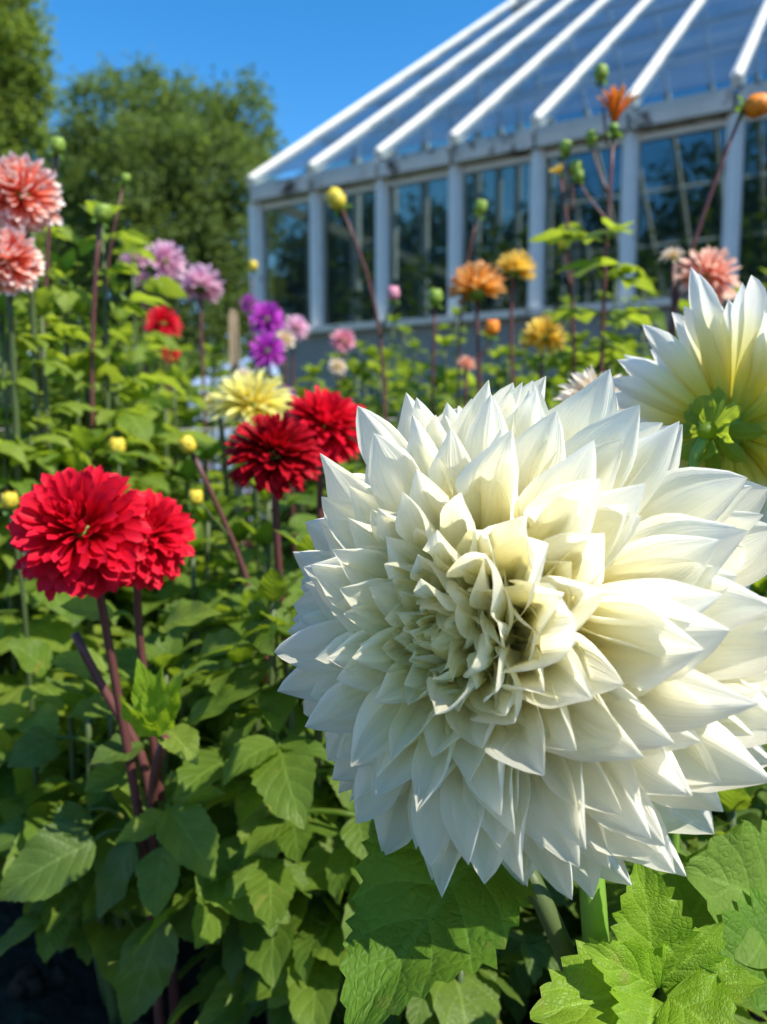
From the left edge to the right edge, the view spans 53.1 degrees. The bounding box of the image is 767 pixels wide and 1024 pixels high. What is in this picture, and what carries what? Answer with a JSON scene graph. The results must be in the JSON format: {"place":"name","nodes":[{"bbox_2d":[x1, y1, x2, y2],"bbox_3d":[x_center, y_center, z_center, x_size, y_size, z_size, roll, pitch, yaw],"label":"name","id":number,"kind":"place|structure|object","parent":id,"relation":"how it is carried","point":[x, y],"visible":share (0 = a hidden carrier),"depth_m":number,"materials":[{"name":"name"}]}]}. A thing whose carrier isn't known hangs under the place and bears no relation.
{"place":"outdoors","nodes":[
{"label":"outdoors","id":0,"kind":"place"},
{"bbox_2d":[0,459,766,1023],"bbox_3d":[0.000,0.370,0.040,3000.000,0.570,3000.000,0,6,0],"label":"ground","id":1,"kind":"structure","parent":0,"point":[74,997],"depth_m":0.85,"materials":[{"name":"soil"}]},
{"bbox_2d":[0,225,45,616],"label":"coral dahlia","id":2,"kind":"object","parent":1,"relation":"on","point":[22,267],"visible":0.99,"depth_m":0.86,"materials":[{"name":"pink plant"}]},
{"bbox_2d":[0,151,65,612],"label":"coral dahlia","id":3,"kind":"object","parent":1,"relation":"on","point":[31,198],"visible":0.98,"depth_m":0.87,"materials":[{"name":"pink plant"}]},
{"bbox_2d":[0,0,68,298],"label":"broadleaf tree","id":4,"kind":"object","parent":1,"relation":"on","point":[24,82],"visible":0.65,"depth_m":10.82,"materials":[{"name":"green plant"}]},
{"bbox_2d":[0,490,84,968],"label":"budding stem","id":5,"kind":"object","parent":1,"relation":"on","point":[21,718],"visible":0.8,"depth_m":0.76,"materials":[{"name":"green plant"}]},
{"bbox_2d":[0,268,96,436],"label":"dahlia bush","id":6,"kind":"object","parent":1,"relation":"on","point":[51,384],"visible":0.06,"depth_m":1.92,"materials":[{"name":"green plant"}]},
{"bbox_2d":[42,136,86,468],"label":"budding stem","id":7,"kind":"object","parent":1,"relation":"on","point":[57,145],"visible":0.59,"depth_m":1.01,"materials":[{"name":"green plant"}]},
{"bbox_2d":[18,197,117,367],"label":"bush","id":8,"kind":"object","parent":1,"relation":"on","point":[51,345],"visible":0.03,"depth_m":17.44,"materials":[{"name":"green plant"}]},
{"bbox_2d":[0,287,148,812],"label":"dahlia bush","id":9,"kind":"object","parent":1,"relation":"on","point":[55,632],"visible":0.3,"depth_m":0.93,"materials":[{"name":"green plant"}]},
{"bbox_2d":[1,591,150,910],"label":"dahlia bush","id":10,"kind":"object","parent":1,"relation":"on","point":[6,653],"visible":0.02,"depth_m":0.97,"materials":[{"name":"green plant"}]},
{"bbox_2d":[0,424,171,870],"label":"dahlia bush","id":11,"kind":"object","parent":1,"relation":"on","point":[17,780],"visible":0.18,"depth_m":0.91,"materials":[{"name":"green plant"}]},
{"bbox_2d":[0,200,186,674],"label":"dahlia bush","id":12,"kind":"object","parent":1,"relation":"on","point":[139,425],"visible":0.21,"depth_m":1.06,"materials":[{"name":"green plant"}]},
{"bbox_2d":[0,345,196,672],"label":"dahlia bush","id":13,"kind":"object","parent":1,"relation":"on","point":[164,433],"visible":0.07,"depth_m":1.17,"materials":[{"name":"green plant"}]},
{"bbox_2d":[47,321,152,462],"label":"dahlia bush","id":14,"kind":"object","parent":1,"relation":"on","point":[130,325],"visible":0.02,"depth_m":1.92,"materials":[{"name":"green plant"}]},
{"bbox_2d":[100,173,130,472],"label":"budding stem","id":15,"kind":"object","parent":1,"relation":"on","point":[126,178],"visible":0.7,"depth_m":1.11,"materials":[{"name":"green plant"}]},
{"bbox_2d":[0,626,232,1023],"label":"dahlia bush","id":16,"kind":"object","parent":1,"relation":"on","point":[65,917],"visible":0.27,"depth_m":0.73,"materials":[{"name":"green plant"}]},
{"bbox_2d":[89,202,145,605],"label":"budding stem","id":17,"kind":"object","parent":1,"relation":"on","point":[102,213],"visible":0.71,"depth_m":1.02,"materials":[{"name":"brown plant stem"},{"name":"green bud"}]},
{"bbox_2d":[0,337,245,435],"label":"garden hedge","id":18,"kind":"object","parent":1,"relation":"on","point":[193,357],"visible":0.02,"depth_m":12.14,"materials":[{"name":"green plant"}]},
{"bbox_2d":[105,437,161,646],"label":"budding stem","id":19,"kind":"object","parent":1,"relation":"on","point":[115,444],"visible":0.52,"depth_m":1.00,"materials":[{"name":"yellow plant"}]},
{"bbox_2d":[135,270,153,373],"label":"lilac dahlia","id":20,"kind":"object","parent":1,"relation":"on","point":[141,276],"visible":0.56,"depth_m":2.00,"materials":[{"name":"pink plant"}]},
{"bbox_2d":[112,247,186,402],"bbox_3d":[-0.634,-0.183,2.076,0.167,1.034,0.213,5,8,40],"label":"lilac dahlia","id":21,"kind":"object","parent":1,"relation":"on","point":[140,260],"visible":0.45,"depth_m":2.00,"materials":[{"name":"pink plant"}]},
{"bbox_2d":[80,230,219,611],"bbox_3d":[-0.508,-0.036,1.493,0.406,0.985,0.362,0,6,0],"label":"dahlia bush","id":22,"kind":"object","parent":1,"relation":"on","point":[166,286],"visible":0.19,"depth_m":1.47,"materials":[{"name":"green plant"}]},
{"bbox_2d":[112,488,195,1023],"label":"red dahlia","id":23,"kind":"object","parent":1,"relation":"on","point":[170,548],"visible":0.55,"depth_m":0.59,"materials":[{"name":"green plant"}]},
{"bbox_2d":[124,239,187,410],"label":"lilac dahlia","id":24,"kind":"object","parent":1,"relation":"on","point":[169,264],"visible":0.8,"depth_m":1.99,"materials":[{"name":"pink plant"}]},
{"bbox_2d":[113,318,210,457],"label":"dahlia bush","id":25,"kind":"object","parent":1,"relation":"on","point":[190,347],"visible":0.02,"depth_m":2.29,"materials":[{"name":"green plant"}]},
{"bbox_2d":[31,45,294,388],"bbox_3d":[-4.477,-5.163,14.812,5.552,7.556,4.121,0,6,0],"label":"broadleaf tree","id":26,"kind":"object","parent":1,"relation":"on","point":[169,153],"visible":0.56,"depth_m":14.22,"materials":[{"name":"green plant"}]},
{"bbox_2d":[160,345,180,462],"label":"red dahlia","id":27,"kind":"object","parent":1,"relation":"on","point":[171,353],"visible":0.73,"depth_m":1.75,"materials":[{"name":"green plant"}]},
{"bbox_2d":[120,365,233,640],"bbox_3d":[-0.477,0.082,1.549,0.423,0.736,0.391,0,6,0],"label":"dahlia bush","id":28,"kind":"object","parent":1,"relation":"on","point":[176,373],"visible":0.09,"depth_m":1.50,"materials":[{"name":"green plant"}]},
{"bbox_2d":[144,305,222,453],"bbox_3d":[-0.509,-0.042,1.823,0.235,0.871,0.210,2,6,15],"label":"red dahlia","id":29,"kind":"object","parent":1,"relation":"on","point":[164,319],"visible":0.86,"depth_m":1.75,"materials":[{"name":"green plant"}]},
{"bbox_2d":[0,465,376,1023],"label":"red dahlia","id":30,"kind":"object","parent":1,"relation":"on","point":[73,533],"visible":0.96,"depth_m":0.62,"materials":[{"name":"green plant"}]},
{"bbox_2d":[99,439,279,683],"bbox_3d":[-0.322,0.194,1.122,0.325,0.614,0.349,1,6,10],"label":"dahlia bush","id":31,"kind":"object","parent":1,"relation":"on","point":[187,471],"visible":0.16,"depth_m":1.09,"materials":[{"name":"green plant"}]},
{"bbox_2d":[69,577,313,960],"bbox_3d":[-0.168,0.300,0.889,0.295,0.454,0.315,2,7,21],"label":"dahlia bush","id":32,"kind":"object","parent":1,"relation":"on","point":[236,603],"visible":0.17,"depth_m":0.84,"materials":[{"name":"green plant"}]},
{"bbox_2d":[177,263,224,482],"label":"lilac dahlia","id":33,"kind":"object","parent":1,"relation":"on","point":[200,283],"visible":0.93,"depth_m":1.90,"materials":[{"name":"pink plant"}]},
{"bbox_2d":[154,342,260,573],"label":"dahlia bush","id":34,"kind":"object","parent":1,"relation":"on","point":[212,364],"visible":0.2,"depth_m":2.19,"materials":[{"name":"green plant"}]},
{"bbox_2d":[201,390,234,593],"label":"yellow dahlia","id":35,"kind":"object","parent":1,"relation":"on","point":[225,474],"visible":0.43,"depth_m":1.06,"materials":[{"name":"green plant"}]},
{"bbox_2d":[130,478,316,739],"bbox_3d":[-0.185,0.231,1.005,0.392,0.567,0.337,0,6,0],"label":"dahlia bush","id":36,"kind":"object","parent":1,"relation":"on","point":[198,581],"visible":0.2,"depth_m":0.98,"materials":[{"name":"green plant"}]},
{"bbox_2d":[178,434,268,684],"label":"budding stem","id":37,"kind":"object","parent":1,"relation":"on","point":[187,444],"visible":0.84,"depth_m":0.83,"materials":[{"name":"purplish-brown plant stem"},{"name":"yellow flower bud"}]},
{"bbox_2d":[188,357,277,518],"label":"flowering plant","id":38,"kind":"object","parent":1,"relation":"on","point":[198,381],"visible":0.15,"depth_m":2.96,"materials":[{"name":"plant"}]},
{"bbox_2d":[228,309,244,590],"bbox_3d":[-0.397,-0.082,2.100,0.032,0.926,0.022,0,6,0],"label":"wooden stake","id":39,"kind":"object","parent":1,"relation":"on","point":[233,342],"visible":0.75,"depth_m":2.05,"materials":[{"name":"brown wood"}]},
{"bbox_2d":[191,353,288,546],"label":"dahlia bush","id":40,"kind":"object","parent":1,"relation":"on","point":[219,375],"visible":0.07,"depth_m":2.61,"materials":[{"name":"green plant"}]},
{"bbox_2d":[223,260,257,559],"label":"budding stem","id":41,"kind":"object","parent":1,"relation":"on","point":[253,266],"visible":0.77,"depth_m":2.01,"materials":[{"name":"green plant"}]},
{"bbox_2d":[126,530,362,1023],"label":"dahlia bush","id":42,"kind":"object","parent":1,"relation":"on","point":[286,782],"visible":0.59,"depth_m":0.64,"materials":[{"name":"green plant"}]},
{"bbox_2d":[191,366,298,579],"bbox_3d":[-0.173,0.151,1.100,0.153,0.704,0.219,1,6,11],"label":"yellow dahlia","id":43,"kind":"object","parent":1,"relation":"on","point":[253,395],"visible":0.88,"depth_m":1.01,"materials":[{"name":"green plant"}]},
{"bbox_2d":[238,294,260,375],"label":"purple dahlia","id":44,"kind":"object","parent":1,"relation":"on","point":[248,300],"visible":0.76,"depth_m":2.10,"materials":[{"name":"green plant"}]},
{"bbox_2d":[215,367,287,587],"bbox_3d":[-0.341,0.020,1.849,0.113,0.730,0.222,5,8,37],"label":"pink dahlia","id":45,"kind":"object","parent":1,"relation":"on","point":[243,370],"visible":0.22,"depth_m":1.86,"materials":[{"name":"pink plant"}]},
{"bbox_2d":[178,733,345,1023],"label":"dahlia bush","id":46,"kind":"object","parent":1,"relation":"on","point":[229,957],"visible":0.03,"depth_m":0.69,"materials":[{"name":"green plant"}]},
{"bbox_2d":[243,331,285,495],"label":"purple dahlia","id":47,"kind":"object","parent":1,"relation":"on","point":[266,352],"visible":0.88,"depth_m":1.89,"materials":[{"name":"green plant"}]},
{"bbox_2d":[247,301,292,571],"bbox_3d":[-0.285,-0.103,2.042,0.190,0.881,0.159,-6,9,-44],"label":"purple dahlia","id":48,"kind":"object","parent":1,"relation":"on","point":[271,320],"visible":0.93,"depth_m":1.94,"materials":[{"name":"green plant"}]},
{"bbox_2d":[223,411,322,676],"bbox_3d":[-0.134,0.216,0.811,0.222,0.638,0.217,0,6,0],"label":"red dahlia","id":49,"kind":"object","parent":1,"relation":"on","point":[273,456],"visible":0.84,"depth_m":0.70,"materials":[{"name":"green plant"}]},
{"bbox_2d":[192,461,364,650],"bbox_3d":[-0.145,0.209,1.185,0.390,0.572,0.315,0,6,0],"label":"dahlia bush","id":50,"kind":"object","parent":1,"relation":"on","point":[292,564],"visible":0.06,"depth_m":1.13,"materials":[{"name":"green plant"}]},
{"bbox_2d":[275,328,295,595],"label":"pink dahlia","id":51,"kind":"object","parent":1,"relation":"on","point":[283,334],"visible":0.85,"depth_m":2.00,"materials":[{"name":"pink plant"}]},
{"bbox_2d":[260,314,316,534],"bbox_3d":[-0.235,-0.117,2.148,0.182,0.857,0.225,-6,8,-43],"label":"pink dahlia","id":52,"kind":"object","parent":1,"relation":"on","point":[297,325],"visible":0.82,"depth_m":2.10,"materials":[{"name":"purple plant"}]},
{"bbox_2d":[284,386,296,572],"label":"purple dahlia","id":53,"kind":"object","parent":1,"relation":"on","point":[292,511],"visible":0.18,"depth_m":1.45,"materials":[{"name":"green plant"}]},
{"bbox_2d":[231,351,359,595],"bbox_3d":[-0.252,-0.107,2.344,0.450,0.751,0.440,0,6,0],"label":"dahlia bush","id":54,"kind":"object","parent":1,"relation":"on","point":[334,356],"visible":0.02,"depth_m":2.27,"materials":[{"name":"green plant"}]},
{"bbox_2d":[217,196,408,352],"bbox_3d":[-1.821,-4.312,21.210,6.521,8.831,4.837,0,6,0],"label":"broadleaf tree","id":55,"kind":"object","parent":1,"relation":"on","point":[296,288],"visible":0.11,"depth_m":20.19,"materials":[{"name":"green plant"}]},
{"bbox_2d":[264,359,380,595],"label":"dahlia bush","id":56,"kind":"object","parent":1,"relation":"on","point":[356,370],"visible":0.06,"depth_m":1.60,"materials":[{"name":"green plant"}]},
{"bbox_2d":[282,385,365,518],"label":"red dahlia","id":57,"kind":"object","parent":1,"relation":"on","point":[326,416],"visible":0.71,"depth_m":0.82,"materials":[{"name":"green plant"}]},
{"bbox_2d":[329,357,354,461],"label":"pink dahlia","id":58,"kind":"object","parent":1,"relation":"on","point":[338,364],"visible":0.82,"depth_m":2.10,"materials":[{"name":"pink plant"}]},
{"bbox_2d":[286,345,414,545],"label":"dahlia bush","id":59,"kind":"object","parent":1,"relation":"on","point":[371,351],"visible":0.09,"depth_m":1.99,"materials":[{"name":"green plant"}]},
{"bbox_2d":[168,773,537,1023],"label":"dahlia bush","id":60,"kind":"object","parent":1,"relation":"on","point":[472,999],"visible":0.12,"depth_m":0.62,"materials":[{"name":"green plant"}]},
{"bbox_2d":[329,328,381,420],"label":"pink dahlia","id":61,"kind":"object","parent":1,"relation":"on","point":[343,339],"visible":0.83,"depth_m":2.19,"materials":[{"name":"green plant"}]},
{"bbox_2d":[325,187,413,473],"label":"budding stem","id":62,"kind":"object","parent":1,"relation":"on","point":[335,198],"visible":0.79,"depth_m":1.37,"materials":[{"name":"brown plant"}]},
{"bbox_2d":[6,901,764,1023],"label":"soil clods","id":63,"kind":"object","parent":1,"relation":"on","point":[28,980],"visible":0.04,"depth_m":0.83,"materials":[{"name":"soil"}]},
{"bbox_2d":[306,245,466,323],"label":"vine plant","id":64,"kind":"object","parent":1,"relation":"on","point":[403,269],"visible":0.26,"depth_m":6.95,"materials":[{"name":"green plant"}]},
{"bbox_2d":[285,183,487,318],"bbox_3d":[0.866,-4.394,22.024,6.806,9.387,4.860,3,7,27],"label":"broadleaf tree","id":65,"kind":"object","parent":1,"relation":"on","point":[403,225],"visible":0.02,"depth_m":20.81,"materials":[{"name":"green plant"}]},
{"bbox_2d":[345,306,470,455],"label":"dahlia bush","id":66,"kind":"object","parent":1,"relation":"on","point":[401,363],"visible":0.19,"depth_m":2.57,"materials":[{"name":"green plant"}]},
{"bbox_2d":[359,334,474,468],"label":"dahlia bush","id":67,"kind":"object","parent":1,"relation":"on","point":[441,398],"visible":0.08,"depth_m":1.68,"materials":[{"name":"green plant"}]},
{"bbox_2d":[427,288,442,412],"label":"budding stem","id":68,"kind":"object","parent":1,"relation":"on","point":[435,297],"visible":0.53,"depth_m":1.41,"materials":[{"name":"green plant"}]},
{"bbox_2d":[457,355,475,406],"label":"dahlia","id":69,"kind":"object","parent":1,"relation":"on","point":[467,362],"visible":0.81,"depth_m":1.50,"materials":[{"name":"pink plant"}]},
{"bbox_2d":[457,199,486,407],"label":"budding stem","id":70,"kind":"object","parent":1,"relation":"on","point":[480,207],"visible":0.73,"depth_m":1.52,"materials":[{"name":"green plant"}]},
{"bbox_2d":[447,259,508,391],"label":"amber dahlia","id":71,"kind":"object","parent":1,"relation":"on","point":[475,282],"visible":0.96,"depth_m":1.49,"materials":[{"name":"orange plant"}]},
{"bbox_2d":[428,344,545,414],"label":"dahlia bush","id":72,"kind":"object","parent":1,"relation":"on","point":[525,379],"visible":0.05,"depth_m":1.89,"materials":[{"name":"green plant"}]},
{"bbox_2d":[400,871,580,1023],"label":"dahlia bush","id":73,"kind":"object","parent":1,"relation":"on","point":[518,973],"visible":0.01,"depth_m":0.68,"materials":[{"name":"green plant"}]},
{"bbox_2d":[329,906,655,1023],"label":"dahlia bush","id":74,"kind":"object","parent":1,"relation":"on","point":[535,953],"visible":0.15,"depth_m":0.60,"materials":[{"name":"green plant"}]},
{"bbox_2d":[417,201,583,314],"bbox_3d":[3.258,-3.729,21.054,5.696,9.456,4.733,0,6,0],"label":"broadleaf tree","id":75,"kind":"object","parent":1,"relation":"on","point":[486,238],"depth_m":20.45,"materials":[{"name":"green plant"}]},
{"bbox_2d":[246,0,766,440],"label":"greenhouse","id":76,"kind":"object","parent":1,"relation":"on","point":[386,173],"visible":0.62,"depth_m":5.79,"materials":[{"name":"white paint"}]},
{"bbox_2d":[424,213,599,316],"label":"vine plant","id":77,"kind":"object","parent":1,"relation":"on","point":[502,246],"visible":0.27,"depth_m":6.88,"materials":[{"name":"green plant"}]},
{"bbox_2d":[467,321,557,400],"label":"dahlia bush","id":78,"kind":"object","parent":1,"relation":"on","point":[496,354],"visible":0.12,"depth_m":2.38,"materials":[{"name":"green plant"}]},
{"bbox_2d":[494,249,537,388],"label":"amber dahlia","id":79,"kind":"object","parent":1,"relation":"on","point":[517,264],"visible":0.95,"depth_m":1.54,"materials":[{"name":"plant"}]},
{"bbox_2d":[274,369,766,1023],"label":"white dahlia","id":80,"kind":"object","parent":1,"relation":"on","point":[524,643],"visible":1,"depth_m":0.34,"materials":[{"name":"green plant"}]},
{"bbox_2d":[305,174,766,324],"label":"garden hedge","id":81,"kind":"object","parent":1,"relation":"on","point":[663,229],"visible":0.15,"depth_m":17.90,"materials":[{"name":"green plant"}]},
{"bbox_2d":[519,315,567,378],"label":"amber dahlia","id":82,"kind":"object","parent":1,"relation":"on","point":[541,335],"visible":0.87,"depth_m":1.39,"materials":[{"name":"plant"}]},
{"bbox_2d":[500,897,607,1010],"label":"dahlia bush","id":83,"kind":"object","parent":1,"relation":"on","point":[571,921],"visible":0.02,"depth_m":0.75,"materials":[{"name":"green plant"}]},
{"bbox_2d":[537,341,583,410],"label":"dahlia bush","id":84,"kind":"object","parent":1,"relation":"on","point":[557,380],"visible":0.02,"depth_m":1.59,"materials":[{"name":"green plant"}]},
{"bbox_2d":[510,139,615,406],"bbox_3d":[0.334,-0.076,1.350,0.218,1.099,0.220,-3,7,-23],"label":"stem","id":85,"kind":"object","parent":1,"relation":"on","point":[573,361],"visible":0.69,"depth_m":1.29,"materials":[{"name":"green plant"}]},
{"bbox_2d":[553,365,621,409],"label":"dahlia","id":86,"kind":"object","parent":1,"relation":"on","point":[585,379],"visible":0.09,"depth_m":0.62,"materials":[{"name":"white plant"}]},
{"bbox_2d":[527,63,660,384],"bbox_3d":[0.360,-0.130,1.313,0.237,1.215,0.273,0,6,0],"label":"orange dahlia","id":87,"kind":"object","parent":1,"relation":"on","point":[615,109],"visible":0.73,"depth_m":1.26,"materials":[{"name":"green plant"}]},
{"bbox_2d":[542,268,665,376],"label":"dahlia bush","id":88,"kind":"object","parent":1,"relation":"on","point":[659,320],"visible":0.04,"depth_m":2.14,"materials":[{"name":"green plant"}]},
{"bbox_2d":[525,181,682,305],"bbox_3d":[6.455,-4.402,19.963,5.569,8.444,4.462,0,6,0],"label":"broadleaf tree","id":89,"kind":"object","parent":1,"relation":"on","point":[602,226],"visible":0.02,"depth_m":19.74,"materials":[{"name":"green plant"}]},
{"bbox_2d":[545,313,677,390],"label":"dahlia bush","id":90,"kind":"object","parent":1,"relation":"on","point":[612,366],"visible":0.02,"depth_m":1.71,"materials":[{"name":"green plant"}]},
{"bbox_2d":[561,230,692,303],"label":"vine plant","id":91,"kind":"object","parent":1,"relation":"on","point":[651,263],"visible":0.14,"depth_m":6.76,"materials":[{"name":"green plant"}]},
{"bbox_2d":[608,300,689,375],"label":"dahlia bush","id":92,"kind":"object","parent":1,"relation":"on","point":[634,344],"visible":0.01,"depth_m":1.49,"materials":[{"name":"green plant"}]},
{"bbox_2d":[571,783,766,1023],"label":"dahlia bush","id":93,"kind":"object","parent":1,"relation":"on","point":[732,801],"visible":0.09,"depth_m":0.58,"materials":[{"name":"green plant"}]},
{"bbox_2d":[659,246,686,337],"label":"peach dahlia","id":94,"kind":"object","parent":1,"relation":"on","point":[674,256],"visible":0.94,"depth_m":1.15,"materials":[{"name":"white plant"}]},
{"bbox_2d":[605,767,766,995],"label":"dahlia bush","id":95,"kind":"object","parent":1,"relation":"on","point":[756,817],"visible":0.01,"depth_m":0.70,"materials":[{"name":"green plant"}]},
{"bbox_2d":[613,267,766,1002],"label":"white dahlia","id":96,"kind":"object","parent":1,"relation":"on","point":[703,379],"visible":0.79,"depth_m":0.49,"materials":[{"name":"white petal"},{"name":"green leaf"}]},
{"bbox_2d":[615,92,766,375],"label":"budding stem","id":97,"kind":"object","parent":1,"relation":"on","point":[754,106],"visible":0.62,"depth_m":1.11,"materials":[{"name":"brown plant"}]},
{"bbox_2d":[637,195,766,298],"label":"vine plant","id":98,"kind":"object","parent":1,"relation":"on","point":[750,243],"visible":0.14,"depth_m":5.49,"materials":[{"name":"green plant"}]},
{"bbox_2d":[638,123,766,293],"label":"broadleaf tree","id":99,"kind":"object","parent":1,"relation":"on","point":[750,202],"visible":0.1,"depth_m":19.62,"materials":[{"name":"green plant"}]},
{"bbox_2d":[672,245,741,305],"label":"peach dahlia","id":100,"kind":"object","parent":1,"relation":"on","point":[713,270],"visible":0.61,"depth_m":1.09,"materials":[{"name":"pink plant"}]},
{"bbox_2d":[713,575,766,826],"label":"dahlia bush","id":101,"kind":"object","parent":1,"relation":"on","point":[760,585],"visible":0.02,"depth_m":0.77,"materials":[{"name":"green plant"}]},
{"bbox_2d":[16,0,766,363],"label":"sky","id":102,"kind":"structure","parent":0,"point":[325,57],"materials":[{"name":"blue"}]},
{"bbox_3d":[0.037,0.148,1.536,0.008,0.706,0.008,0,6,0],"label":"support rod","id":103,"kind":"object","parent":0,"visible":0},
{"bbox_2d":[0,418,399,430],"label":"support wire","id":104,"kind":"object","parent":103,"relation":"attached to","point":[224,428],"visible":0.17,"depth_m":1.38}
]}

